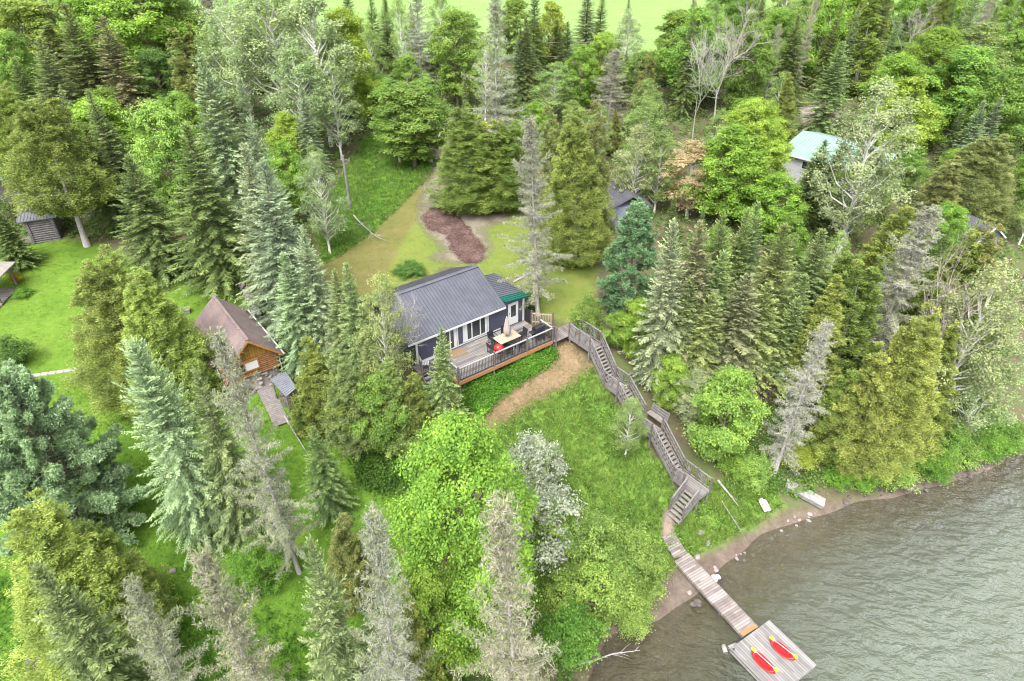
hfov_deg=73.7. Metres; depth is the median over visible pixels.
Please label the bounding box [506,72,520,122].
spruce tree
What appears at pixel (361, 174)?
meadow grass
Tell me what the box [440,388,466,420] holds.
spruce tree
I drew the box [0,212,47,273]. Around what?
spruce tree
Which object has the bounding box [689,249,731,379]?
spruce tree
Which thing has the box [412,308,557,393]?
deck
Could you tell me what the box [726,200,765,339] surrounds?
spruce tree
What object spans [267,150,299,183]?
leafy tree
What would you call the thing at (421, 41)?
grey spruce
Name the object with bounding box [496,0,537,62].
leafy tree
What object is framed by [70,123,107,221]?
spruce tree
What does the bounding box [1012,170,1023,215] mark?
leafy tree
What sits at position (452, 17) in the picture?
leafy tree
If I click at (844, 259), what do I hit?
cedar tree
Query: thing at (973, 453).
shrub
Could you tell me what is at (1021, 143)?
spruce tree
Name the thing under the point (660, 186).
leafy tree
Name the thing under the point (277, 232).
spruce tree
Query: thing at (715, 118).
aspen tree
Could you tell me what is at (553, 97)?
aspen tree
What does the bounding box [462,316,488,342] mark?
window
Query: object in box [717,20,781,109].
leafy tree
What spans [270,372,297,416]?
woodshed
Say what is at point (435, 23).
aspen tree
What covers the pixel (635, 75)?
spruce tree
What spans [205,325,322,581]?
grey spruce
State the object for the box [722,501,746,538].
driftwood
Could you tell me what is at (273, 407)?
boardwalk
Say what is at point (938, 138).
leafy tree
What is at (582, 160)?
cedar tree
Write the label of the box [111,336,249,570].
spruce tree
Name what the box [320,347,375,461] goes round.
cedar tree
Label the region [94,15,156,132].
spruce tree
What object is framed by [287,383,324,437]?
cedar tree
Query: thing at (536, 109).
leafy tree
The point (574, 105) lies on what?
aspen tree
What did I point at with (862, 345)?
cedar tree
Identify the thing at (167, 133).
leafy tree
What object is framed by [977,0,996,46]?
grey spruce
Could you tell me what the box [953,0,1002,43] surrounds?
aspen tree
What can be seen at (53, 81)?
spruce tree
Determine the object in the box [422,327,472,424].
spruce tree
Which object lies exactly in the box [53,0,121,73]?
leafy tree
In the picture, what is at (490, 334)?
patio chair
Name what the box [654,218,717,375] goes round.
spruce tree
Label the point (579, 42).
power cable
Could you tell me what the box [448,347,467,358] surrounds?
door mat
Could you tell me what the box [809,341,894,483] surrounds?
cedar tree
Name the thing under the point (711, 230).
leafy tree
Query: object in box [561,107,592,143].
aspen tree
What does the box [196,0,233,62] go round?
grey spruce
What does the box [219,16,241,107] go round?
grey spruce
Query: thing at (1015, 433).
shrub
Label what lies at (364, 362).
spruce tree
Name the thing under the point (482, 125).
cedar tree
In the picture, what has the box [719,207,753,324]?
spruce tree
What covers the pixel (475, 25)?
leafy tree
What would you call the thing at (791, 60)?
spruce tree
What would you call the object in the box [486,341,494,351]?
patio chair
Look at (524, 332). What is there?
patio chair
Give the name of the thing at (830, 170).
spruce tree
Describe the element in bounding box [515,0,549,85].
spruce tree
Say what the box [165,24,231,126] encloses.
cedar tree
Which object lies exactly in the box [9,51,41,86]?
leafy tree
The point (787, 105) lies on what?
cedar tree
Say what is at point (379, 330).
aspen tree
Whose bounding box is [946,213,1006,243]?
grey shed
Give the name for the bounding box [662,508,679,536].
dirt path
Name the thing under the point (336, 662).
spruce tree
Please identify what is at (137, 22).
leafy tree
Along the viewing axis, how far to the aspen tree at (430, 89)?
66.08 m
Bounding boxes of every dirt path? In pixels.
[467,339,591,428]
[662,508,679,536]
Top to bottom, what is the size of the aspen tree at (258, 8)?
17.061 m
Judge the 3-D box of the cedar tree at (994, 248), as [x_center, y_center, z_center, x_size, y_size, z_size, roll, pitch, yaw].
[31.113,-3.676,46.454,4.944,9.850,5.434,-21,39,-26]
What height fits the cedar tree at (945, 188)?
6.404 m
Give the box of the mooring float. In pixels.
[721,644,727,653]
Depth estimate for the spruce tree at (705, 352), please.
42.24 m
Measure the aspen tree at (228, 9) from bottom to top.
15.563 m
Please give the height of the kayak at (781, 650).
0.236 m
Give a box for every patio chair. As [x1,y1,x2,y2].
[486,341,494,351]
[487,330,497,343]
[502,343,512,354]
[515,338,524,351]
[517,326,527,340]
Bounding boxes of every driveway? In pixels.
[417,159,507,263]
[434,116,452,170]
[800,102,839,130]
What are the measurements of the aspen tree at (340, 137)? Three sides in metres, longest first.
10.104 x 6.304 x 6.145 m
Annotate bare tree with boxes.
[373,291,430,359]
[683,23,736,140]
[688,0,770,115]
[890,0,941,49]
[915,226,1001,390]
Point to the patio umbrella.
(506, 330)
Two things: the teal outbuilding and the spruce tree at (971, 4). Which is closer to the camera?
the teal outbuilding
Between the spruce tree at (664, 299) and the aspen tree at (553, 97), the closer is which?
the spruce tree at (664, 299)
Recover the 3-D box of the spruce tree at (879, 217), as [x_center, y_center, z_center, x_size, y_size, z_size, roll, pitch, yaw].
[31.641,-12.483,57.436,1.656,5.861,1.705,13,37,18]
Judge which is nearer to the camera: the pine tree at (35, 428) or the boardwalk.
the pine tree at (35, 428)
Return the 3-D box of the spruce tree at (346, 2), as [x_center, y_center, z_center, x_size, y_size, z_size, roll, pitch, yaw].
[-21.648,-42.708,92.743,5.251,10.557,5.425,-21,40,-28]
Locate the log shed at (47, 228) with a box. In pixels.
[16,189,63,243]
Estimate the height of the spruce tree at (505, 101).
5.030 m
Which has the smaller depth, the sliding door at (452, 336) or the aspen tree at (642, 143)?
the sliding door at (452, 336)
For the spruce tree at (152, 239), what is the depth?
50.70 m
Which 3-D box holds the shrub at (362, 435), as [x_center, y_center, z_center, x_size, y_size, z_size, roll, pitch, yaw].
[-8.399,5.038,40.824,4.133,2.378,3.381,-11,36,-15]
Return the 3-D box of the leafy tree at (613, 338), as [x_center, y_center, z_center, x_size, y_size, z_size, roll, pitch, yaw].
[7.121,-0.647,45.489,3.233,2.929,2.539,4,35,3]
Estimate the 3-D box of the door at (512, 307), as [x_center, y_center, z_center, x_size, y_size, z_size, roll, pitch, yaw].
[0.091,-1.842,46.509,0.850,1.710,0.098,-23,41,-30]
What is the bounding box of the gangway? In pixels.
[662,534,757,637]
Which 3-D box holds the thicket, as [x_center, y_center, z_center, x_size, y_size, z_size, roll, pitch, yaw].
[-5.752,6.240,40.283,7.864,4.119,7.382,-15,37,-20]
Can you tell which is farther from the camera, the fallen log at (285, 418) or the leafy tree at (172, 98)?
the leafy tree at (172, 98)
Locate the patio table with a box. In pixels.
[493,329,520,344]
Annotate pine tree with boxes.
[0,357,151,558]
[594,197,660,316]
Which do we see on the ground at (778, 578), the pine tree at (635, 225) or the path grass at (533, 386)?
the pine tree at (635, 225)
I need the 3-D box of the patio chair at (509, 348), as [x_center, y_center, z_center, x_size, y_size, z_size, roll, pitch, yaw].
[-0.248,0.563,43.831,0.545,0.820,0.560,-23,41,-30]
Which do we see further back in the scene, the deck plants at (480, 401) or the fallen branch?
the deck plants at (480, 401)
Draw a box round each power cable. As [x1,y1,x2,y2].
[12,34,924,42]
[33,48,889,56]
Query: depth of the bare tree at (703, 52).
68.45 m
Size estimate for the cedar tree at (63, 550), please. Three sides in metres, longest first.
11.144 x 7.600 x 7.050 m
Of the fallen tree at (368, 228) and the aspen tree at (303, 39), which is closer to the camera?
the fallen tree at (368, 228)
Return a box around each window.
[236,358,259,373]
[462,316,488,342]
[800,160,810,169]
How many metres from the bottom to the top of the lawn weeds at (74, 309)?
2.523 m
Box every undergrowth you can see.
[0,41,1023,343]
[0,572,599,680]
[694,290,1006,499]
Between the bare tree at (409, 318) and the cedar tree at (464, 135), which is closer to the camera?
the bare tree at (409, 318)
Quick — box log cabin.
[189,295,284,397]
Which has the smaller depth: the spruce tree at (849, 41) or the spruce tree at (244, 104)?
the spruce tree at (244, 104)
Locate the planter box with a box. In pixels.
[180,306,190,314]
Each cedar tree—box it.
[0,81,64,184]
[0,487,175,680]
[25,0,59,48]
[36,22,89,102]
[57,243,199,419]
[79,520,182,647]
[107,265,229,421]
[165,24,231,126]
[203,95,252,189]
[208,95,239,179]
[231,6,266,92]
[287,335,340,439]
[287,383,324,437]
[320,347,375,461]
[326,512,381,618]
[377,356,427,460]
[381,586,456,680]
[394,371,437,452]
[420,102,502,214]
[449,115,522,214]
[463,119,543,212]
[471,32,501,89]
[527,105,560,219]
[531,108,615,270]
[564,101,619,252]
[604,109,625,155]
[626,51,656,116]
[763,0,781,31]
[769,72,798,144]
[772,274,847,399]
[797,368,862,466]
[809,251,855,355]
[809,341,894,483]
[816,253,887,375]
[825,0,884,94]
[826,301,943,485]
[827,0,865,79]
[845,325,913,458]
[850,204,916,299]
[854,0,894,60]
[892,228,981,336]
[894,319,959,456]
[901,156,962,231]
[908,0,954,65]
[909,133,1023,232]
[909,238,989,328]
[918,215,1004,341]
[928,275,989,380]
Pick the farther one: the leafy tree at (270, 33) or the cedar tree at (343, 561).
the leafy tree at (270, 33)
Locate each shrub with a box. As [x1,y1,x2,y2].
[0,333,37,368]
[6,271,23,283]
[11,286,34,298]
[217,535,292,602]
[347,408,376,449]
[388,259,427,280]
[506,428,570,504]
[521,479,599,576]
[524,293,542,311]
[534,503,647,602]
[537,591,610,677]
[538,541,642,640]
[567,292,604,336]
[588,520,673,612]
[596,574,667,643]
[687,428,720,459]
[711,445,762,484]
[728,449,775,494]
[751,376,778,406]
[777,435,823,472]
[817,461,867,492]
[851,458,889,495]
[862,444,926,493]
[907,444,959,488]
[927,418,976,463]
[943,435,985,472]
[947,401,1002,444]
[966,429,1018,464]
[989,415,1023,455]
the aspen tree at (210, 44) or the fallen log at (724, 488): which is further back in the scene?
the aspen tree at (210, 44)
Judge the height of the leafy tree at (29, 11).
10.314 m
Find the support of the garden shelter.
on the ground at (778, 578)
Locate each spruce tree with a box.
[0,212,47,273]
[8,57,43,111]
[27,36,82,141]
[27,559,195,680]
[41,0,72,59]
[57,3,131,128]
[58,84,81,134]
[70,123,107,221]
[82,125,136,240]
[84,88,165,218]
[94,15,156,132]
[108,152,200,294]
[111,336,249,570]
[142,100,169,162]
[161,121,257,301]
[185,365,290,558]
[188,49,279,235]
[198,0,220,59]
[231,142,300,318]
[234,78,275,208]
[239,116,310,254]
[241,156,335,349]
[253,10,279,88]
[263,251,330,390]
[277,226,341,368]
[294,88,333,179]
[297,532,378,680]
[298,426,361,530]
[321,268,360,370]
[334,262,386,377]
[342,0,367,58]
[354,339,378,427]
[360,0,392,83]
[375,0,400,87]
[381,1,398,68]
[406,4,431,77]
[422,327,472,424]
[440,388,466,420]
[460,70,471,111]
[497,73,510,114]
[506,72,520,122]
[507,29,530,101]
[512,41,518,70]
[513,17,541,101]
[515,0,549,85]
[542,20,564,81]
[549,21,581,85]
[568,0,598,56]
[586,0,608,52]
[592,47,614,115]
[617,217,693,408]
[621,0,634,32]
[623,51,629,83]
[626,52,639,108]
[626,104,635,127]
[650,274,700,399]
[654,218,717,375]
[658,192,678,245]
[667,14,700,120]
[681,291,724,416]
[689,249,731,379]
[692,203,705,243]
[696,212,736,339]
[703,107,719,143]
[704,272,768,405]
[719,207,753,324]
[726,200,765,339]
[731,281,782,405]
[740,0,767,69]
[748,221,800,371]
[754,296,805,398]
[761,14,811,108]
[768,273,813,375]
[769,227,832,351]
[779,139,833,231]
[782,229,799,285]
[784,161,816,232]
[792,40,855,136]
[801,0,844,96]
[813,142,848,227]
[830,7,860,100]
[851,0,894,77]
[866,13,901,104]
[874,159,897,223]
[897,176,921,241]
[912,227,951,296]
[922,0,958,84]
[933,104,966,164]
[938,100,987,161]
[956,0,982,43]
[960,0,977,42]
[972,97,1004,157]
[973,6,998,73]
[994,0,1021,57]
[999,76,1023,135]
[1001,142,1019,194]
[1009,113,1023,150]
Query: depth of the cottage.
44.68 m
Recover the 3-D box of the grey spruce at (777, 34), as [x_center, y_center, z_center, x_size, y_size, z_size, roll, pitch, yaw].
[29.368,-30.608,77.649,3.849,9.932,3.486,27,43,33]
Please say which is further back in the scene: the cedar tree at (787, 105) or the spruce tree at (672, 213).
the cedar tree at (787, 105)
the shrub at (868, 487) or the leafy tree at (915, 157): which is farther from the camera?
the leafy tree at (915, 157)
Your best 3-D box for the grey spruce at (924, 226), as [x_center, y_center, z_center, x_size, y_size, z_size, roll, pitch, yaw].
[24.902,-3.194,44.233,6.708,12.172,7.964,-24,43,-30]
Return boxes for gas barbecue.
[529,323,547,338]
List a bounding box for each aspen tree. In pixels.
[118,0,153,49]
[163,49,192,101]
[186,24,249,117]
[190,0,281,127]
[210,0,338,115]
[227,1,254,40]
[260,41,344,142]
[267,0,372,146]
[283,0,326,81]
[291,149,350,253]
[300,144,326,182]
[309,366,372,438]
[310,59,366,159]
[349,269,417,382]
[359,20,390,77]
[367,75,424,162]
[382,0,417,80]
[405,74,460,162]
[424,0,460,47]
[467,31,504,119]
[526,60,583,119]
[560,99,584,127]
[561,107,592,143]
[588,104,616,155]
[608,396,652,456]
[611,8,645,67]
[611,122,664,198]
[618,93,677,186]
[637,130,682,212]
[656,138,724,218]
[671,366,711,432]
[702,107,728,160]
[709,1,726,60]
[758,0,805,80]
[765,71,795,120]
[793,0,827,77]
[803,75,924,253]
[814,0,847,49]
[818,144,904,245]
[821,229,851,273]
[908,253,1023,411]
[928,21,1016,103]
[936,315,1023,435]
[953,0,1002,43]
[1011,198,1023,244]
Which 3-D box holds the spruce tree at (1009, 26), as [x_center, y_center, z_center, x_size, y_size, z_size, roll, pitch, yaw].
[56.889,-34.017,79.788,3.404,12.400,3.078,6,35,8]
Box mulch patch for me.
[421,208,484,262]
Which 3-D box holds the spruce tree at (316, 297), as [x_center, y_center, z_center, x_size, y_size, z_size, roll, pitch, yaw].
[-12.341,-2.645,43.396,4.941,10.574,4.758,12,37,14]
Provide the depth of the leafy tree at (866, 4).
96.05 m
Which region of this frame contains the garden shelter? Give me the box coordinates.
[0,262,17,307]
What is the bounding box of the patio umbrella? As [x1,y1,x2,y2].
[503,316,510,346]
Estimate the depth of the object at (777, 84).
72.00 m
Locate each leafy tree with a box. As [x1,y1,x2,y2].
[0,0,72,78]
[0,11,24,39]
[0,28,57,109]
[0,96,128,247]
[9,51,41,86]
[46,0,78,43]
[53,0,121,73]
[64,94,145,182]
[71,0,203,87]
[90,86,135,139]
[99,0,151,44]
[118,97,217,227]
[130,46,182,106]
[140,0,218,76]
[151,90,202,160]
[176,0,216,38]
[176,98,211,163]
[253,3,296,67]
[260,140,318,223]
[262,110,306,160]
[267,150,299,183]
[312,4,381,132]
[334,30,377,96]
[347,370,411,454]
[353,67,386,114]
[370,80,454,165]
[373,405,541,669]
[374,553,478,680]
[388,53,428,114]
[419,48,451,79]
[424,6,480,106]
[429,528,511,676]
[447,12,483,65]
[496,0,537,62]
[512,100,558,154]
[531,0,566,68]
[561,43,601,108]
[580,31,624,100]
[586,31,623,59]
[597,310,636,347]
[600,54,630,107]
[617,294,658,362]
[620,48,664,92]
[623,77,666,130]
[648,352,695,410]
[649,8,694,87]
[650,5,729,109]
[654,158,678,190]
[676,364,772,463]
[677,120,775,222]
[695,17,736,100]
[699,0,754,59]
[699,96,795,207]
[701,221,734,278]
[712,96,769,146]
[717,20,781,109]
[723,0,771,55]
[732,172,812,239]
[752,5,804,84]
[762,214,812,263]
[786,0,831,60]
[796,0,851,87]
[815,0,866,50]
[846,0,895,41]
[851,51,927,145]
[860,76,950,162]
[871,25,972,111]
[882,0,926,54]
[884,142,933,195]
[894,0,934,39]
[903,102,951,146]
[908,200,973,261]
[913,0,966,58]
[921,42,1001,135]
[933,147,963,174]
[953,64,1023,154]
[978,0,1023,62]
[980,27,1023,109]
[986,0,1023,67]
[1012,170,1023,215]
[1014,153,1023,187]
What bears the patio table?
on the deck
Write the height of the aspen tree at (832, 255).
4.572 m
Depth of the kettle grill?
42.86 m
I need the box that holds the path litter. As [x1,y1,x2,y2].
[472,341,583,426]
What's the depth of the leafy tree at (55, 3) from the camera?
95.46 m
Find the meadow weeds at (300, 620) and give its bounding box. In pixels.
[0,387,403,680]
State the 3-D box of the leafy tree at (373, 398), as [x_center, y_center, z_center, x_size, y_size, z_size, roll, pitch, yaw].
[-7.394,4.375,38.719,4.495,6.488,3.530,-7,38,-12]
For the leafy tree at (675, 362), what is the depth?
42.57 m
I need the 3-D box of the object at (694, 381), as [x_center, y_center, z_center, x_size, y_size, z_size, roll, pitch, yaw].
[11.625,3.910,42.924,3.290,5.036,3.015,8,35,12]
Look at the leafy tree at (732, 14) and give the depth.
88.92 m
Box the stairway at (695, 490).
[546,318,713,524]
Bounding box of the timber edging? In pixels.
[513,272,530,282]
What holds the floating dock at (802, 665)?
on the lake water
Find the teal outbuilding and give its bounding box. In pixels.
[0,161,53,202]
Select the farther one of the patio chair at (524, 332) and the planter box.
the planter box
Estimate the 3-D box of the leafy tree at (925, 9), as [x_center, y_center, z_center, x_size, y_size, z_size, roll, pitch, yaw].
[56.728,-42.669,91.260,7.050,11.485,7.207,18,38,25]
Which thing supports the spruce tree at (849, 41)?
on the ground at (778, 578)
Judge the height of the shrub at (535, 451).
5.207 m
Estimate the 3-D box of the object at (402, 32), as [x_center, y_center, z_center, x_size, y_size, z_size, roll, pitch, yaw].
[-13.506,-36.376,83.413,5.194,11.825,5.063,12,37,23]
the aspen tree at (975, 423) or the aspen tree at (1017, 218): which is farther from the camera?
the aspen tree at (1017, 218)
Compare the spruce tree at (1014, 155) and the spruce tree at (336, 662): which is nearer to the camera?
the spruce tree at (336, 662)
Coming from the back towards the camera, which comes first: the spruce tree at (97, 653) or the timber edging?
the timber edging
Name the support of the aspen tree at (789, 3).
on the ground at (778, 578)
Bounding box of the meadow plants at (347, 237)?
[314,130,435,259]
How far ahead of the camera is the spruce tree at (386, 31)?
83.93 m
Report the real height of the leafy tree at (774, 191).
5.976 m
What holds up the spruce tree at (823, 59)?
on the ground at (778, 578)
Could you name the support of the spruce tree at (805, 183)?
on the ground at (778, 578)
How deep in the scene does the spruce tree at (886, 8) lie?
86.27 m
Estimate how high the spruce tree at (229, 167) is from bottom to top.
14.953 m
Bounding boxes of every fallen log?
[283,415,310,457]
[717,479,738,505]
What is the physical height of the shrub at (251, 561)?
3.492 m
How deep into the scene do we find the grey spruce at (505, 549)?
22.96 m
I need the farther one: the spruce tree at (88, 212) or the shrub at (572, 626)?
the spruce tree at (88, 212)
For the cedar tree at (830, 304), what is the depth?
42.85 m
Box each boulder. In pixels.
[169,568,175,573]
[711,574,720,581]
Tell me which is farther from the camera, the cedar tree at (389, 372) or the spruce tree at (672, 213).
the spruce tree at (672, 213)
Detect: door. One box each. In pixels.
[442,328,458,350]
[508,301,517,324]
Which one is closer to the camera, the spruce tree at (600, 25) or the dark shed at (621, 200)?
the dark shed at (621, 200)
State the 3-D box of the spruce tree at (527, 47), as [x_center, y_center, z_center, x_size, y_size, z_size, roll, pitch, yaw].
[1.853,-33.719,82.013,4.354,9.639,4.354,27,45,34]
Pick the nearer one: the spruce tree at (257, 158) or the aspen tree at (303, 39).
the spruce tree at (257, 158)
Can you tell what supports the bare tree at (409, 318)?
on the ground at (778, 578)
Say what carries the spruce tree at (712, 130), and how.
on the ground at (778, 578)
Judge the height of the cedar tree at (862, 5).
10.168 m
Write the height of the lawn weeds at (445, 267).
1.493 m
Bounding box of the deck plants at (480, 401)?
[455,345,563,421]
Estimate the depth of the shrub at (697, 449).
43.23 m
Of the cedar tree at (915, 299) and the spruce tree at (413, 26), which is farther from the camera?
the spruce tree at (413, 26)
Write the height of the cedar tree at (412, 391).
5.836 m
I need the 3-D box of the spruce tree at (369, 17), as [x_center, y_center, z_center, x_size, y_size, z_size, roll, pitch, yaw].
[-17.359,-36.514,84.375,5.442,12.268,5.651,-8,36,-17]
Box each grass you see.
[0,241,250,423]
[0,373,403,680]
[315,131,437,263]
[326,182,592,311]
[466,356,782,635]
[474,345,584,421]
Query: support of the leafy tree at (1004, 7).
on the ground at (778, 578)
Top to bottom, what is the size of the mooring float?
0.250 m
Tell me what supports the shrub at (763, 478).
on the ground at (778, 578)
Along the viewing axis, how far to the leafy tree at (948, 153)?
63.52 m
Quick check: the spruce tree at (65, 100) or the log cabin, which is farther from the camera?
the spruce tree at (65, 100)
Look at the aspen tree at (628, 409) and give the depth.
41.01 m
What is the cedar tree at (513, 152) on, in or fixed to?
on the ground at (778, 578)
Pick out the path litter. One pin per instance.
(539, 385)
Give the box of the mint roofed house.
[782,130,908,200]
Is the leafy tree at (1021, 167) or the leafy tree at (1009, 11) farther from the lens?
the leafy tree at (1009, 11)
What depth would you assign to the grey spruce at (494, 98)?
61.87 m
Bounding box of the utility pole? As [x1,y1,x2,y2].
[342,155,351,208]
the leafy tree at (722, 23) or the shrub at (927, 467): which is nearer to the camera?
the shrub at (927, 467)
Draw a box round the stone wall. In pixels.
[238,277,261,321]
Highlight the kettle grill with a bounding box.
[488,343,502,360]
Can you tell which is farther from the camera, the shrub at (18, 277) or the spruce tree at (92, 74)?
the spruce tree at (92, 74)
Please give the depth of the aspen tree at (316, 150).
63.56 m
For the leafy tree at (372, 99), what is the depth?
77.66 m
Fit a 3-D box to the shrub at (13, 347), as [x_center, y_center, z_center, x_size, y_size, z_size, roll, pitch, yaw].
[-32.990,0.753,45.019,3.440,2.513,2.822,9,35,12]
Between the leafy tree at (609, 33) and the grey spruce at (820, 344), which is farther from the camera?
the leafy tree at (609, 33)
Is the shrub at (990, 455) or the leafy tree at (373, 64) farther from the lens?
the leafy tree at (373, 64)
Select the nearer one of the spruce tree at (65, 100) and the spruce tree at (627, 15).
the spruce tree at (65, 100)
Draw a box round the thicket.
[346,382,473,497]
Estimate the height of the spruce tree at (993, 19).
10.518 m
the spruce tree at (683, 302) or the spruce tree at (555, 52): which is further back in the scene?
the spruce tree at (555, 52)
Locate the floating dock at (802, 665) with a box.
[729,620,815,680]
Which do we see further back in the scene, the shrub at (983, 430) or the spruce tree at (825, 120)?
the spruce tree at (825, 120)
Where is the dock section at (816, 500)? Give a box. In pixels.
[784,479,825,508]
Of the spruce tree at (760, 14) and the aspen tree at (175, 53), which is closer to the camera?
the aspen tree at (175, 53)
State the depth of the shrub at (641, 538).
35.01 m
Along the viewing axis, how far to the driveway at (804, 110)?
80.08 m
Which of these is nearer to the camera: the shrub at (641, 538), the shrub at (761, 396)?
the shrub at (641, 538)
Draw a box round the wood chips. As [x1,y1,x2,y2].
[421,210,484,263]
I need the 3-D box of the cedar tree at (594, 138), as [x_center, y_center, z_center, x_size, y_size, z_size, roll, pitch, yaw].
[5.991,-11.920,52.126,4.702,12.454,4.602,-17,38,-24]
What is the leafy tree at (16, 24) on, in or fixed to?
on the ground at (778, 578)
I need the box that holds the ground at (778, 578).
[0,0,1023,680]
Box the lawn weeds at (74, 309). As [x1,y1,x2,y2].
[0,240,243,425]
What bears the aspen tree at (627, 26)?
on the ground at (778, 578)
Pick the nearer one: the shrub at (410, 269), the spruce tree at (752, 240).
the spruce tree at (752, 240)
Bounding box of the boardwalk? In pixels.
[257,384,289,427]
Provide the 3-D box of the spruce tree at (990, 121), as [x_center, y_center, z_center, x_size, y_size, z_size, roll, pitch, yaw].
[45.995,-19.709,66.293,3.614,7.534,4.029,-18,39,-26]
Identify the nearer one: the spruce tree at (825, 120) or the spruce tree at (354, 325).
the spruce tree at (354, 325)
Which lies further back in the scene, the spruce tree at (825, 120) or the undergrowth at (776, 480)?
the spruce tree at (825, 120)
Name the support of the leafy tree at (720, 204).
on the ground at (778, 578)
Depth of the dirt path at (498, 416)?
43.95 m
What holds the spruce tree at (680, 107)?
on the ground at (778, 578)
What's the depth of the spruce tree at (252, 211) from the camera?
46.32 m
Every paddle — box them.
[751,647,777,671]
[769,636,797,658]
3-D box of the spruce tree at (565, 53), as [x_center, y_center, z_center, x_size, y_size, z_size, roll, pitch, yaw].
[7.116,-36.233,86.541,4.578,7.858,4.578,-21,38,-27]
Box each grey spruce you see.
[117,573,235,680]
[172,535,296,680]
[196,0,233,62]
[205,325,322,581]
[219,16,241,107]
[350,499,444,680]
[386,0,439,86]
[446,486,561,680]
[448,0,544,144]
[496,114,574,316]
[585,48,635,137]
[758,318,836,475]
[759,24,785,100]
[792,0,818,94]
[842,201,949,366]
[966,0,997,45]
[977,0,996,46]
[990,0,1005,46]
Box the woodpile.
[279,392,294,408]
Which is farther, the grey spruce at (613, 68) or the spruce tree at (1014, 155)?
the grey spruce at (613, 68)
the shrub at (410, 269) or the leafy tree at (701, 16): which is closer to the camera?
the shrub at (410, 269)
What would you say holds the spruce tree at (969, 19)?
on the ground at (778, 578)
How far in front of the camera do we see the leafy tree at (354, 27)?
70.28 m
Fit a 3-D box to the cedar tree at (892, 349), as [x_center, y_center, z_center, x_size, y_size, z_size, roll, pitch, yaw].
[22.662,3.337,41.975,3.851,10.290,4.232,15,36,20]
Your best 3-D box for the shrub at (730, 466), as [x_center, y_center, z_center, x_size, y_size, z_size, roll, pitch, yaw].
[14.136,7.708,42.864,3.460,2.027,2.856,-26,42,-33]
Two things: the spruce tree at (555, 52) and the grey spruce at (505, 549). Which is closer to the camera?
the grey spruce at (505, 549)
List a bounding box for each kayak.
[752,651,774,673]
[770,639,794,660]
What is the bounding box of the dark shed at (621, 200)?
[602,178,652,226]
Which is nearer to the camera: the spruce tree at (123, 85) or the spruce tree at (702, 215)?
the spruce tree at (702, 215)
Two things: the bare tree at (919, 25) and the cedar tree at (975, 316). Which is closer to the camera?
the cedar tree at (975, 316)
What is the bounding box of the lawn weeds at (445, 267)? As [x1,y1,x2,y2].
[327,188,586,321]
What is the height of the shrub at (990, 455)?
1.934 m
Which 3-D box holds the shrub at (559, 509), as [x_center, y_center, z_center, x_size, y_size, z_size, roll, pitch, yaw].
[2.416,9.971,36.624,4.688,5.453,4.864,-17,38,-23]
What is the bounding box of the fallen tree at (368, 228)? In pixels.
[353,215,388,241]
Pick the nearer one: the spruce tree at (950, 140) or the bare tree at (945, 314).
the bare tree at (945, 314)
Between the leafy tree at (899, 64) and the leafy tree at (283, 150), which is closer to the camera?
the leafy tree at (283, 150)
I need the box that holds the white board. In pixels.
[759,498,770,511]
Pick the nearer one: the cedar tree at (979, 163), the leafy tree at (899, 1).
the cedar tree at (979, 163)
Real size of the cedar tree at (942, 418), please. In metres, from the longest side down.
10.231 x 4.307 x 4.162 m
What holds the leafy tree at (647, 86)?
on the ground at (778, 578)
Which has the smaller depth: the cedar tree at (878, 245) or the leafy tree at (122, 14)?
the cedar tree at (878, 245)
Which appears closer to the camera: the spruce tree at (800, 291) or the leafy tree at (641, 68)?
the spruce tree at (800, 291)
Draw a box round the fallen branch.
[568,645,639,666]
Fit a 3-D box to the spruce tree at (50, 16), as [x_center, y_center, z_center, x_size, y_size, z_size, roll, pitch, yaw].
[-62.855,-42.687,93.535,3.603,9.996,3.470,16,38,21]
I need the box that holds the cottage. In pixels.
[359,265,528,365]
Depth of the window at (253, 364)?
43.13 m
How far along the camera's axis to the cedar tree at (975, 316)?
44.83 m
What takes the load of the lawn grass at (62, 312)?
on the ground at (778, 578)
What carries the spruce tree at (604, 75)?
on the ground at (778, 578)
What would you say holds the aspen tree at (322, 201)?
on the ground at (778, 578)
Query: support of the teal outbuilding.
on the ground at (778, 578)
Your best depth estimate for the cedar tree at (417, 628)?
26.95 m
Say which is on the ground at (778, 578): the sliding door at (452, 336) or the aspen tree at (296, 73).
the aspen tree at (296, 73)
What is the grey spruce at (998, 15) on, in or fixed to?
on the ground at (778, 578)

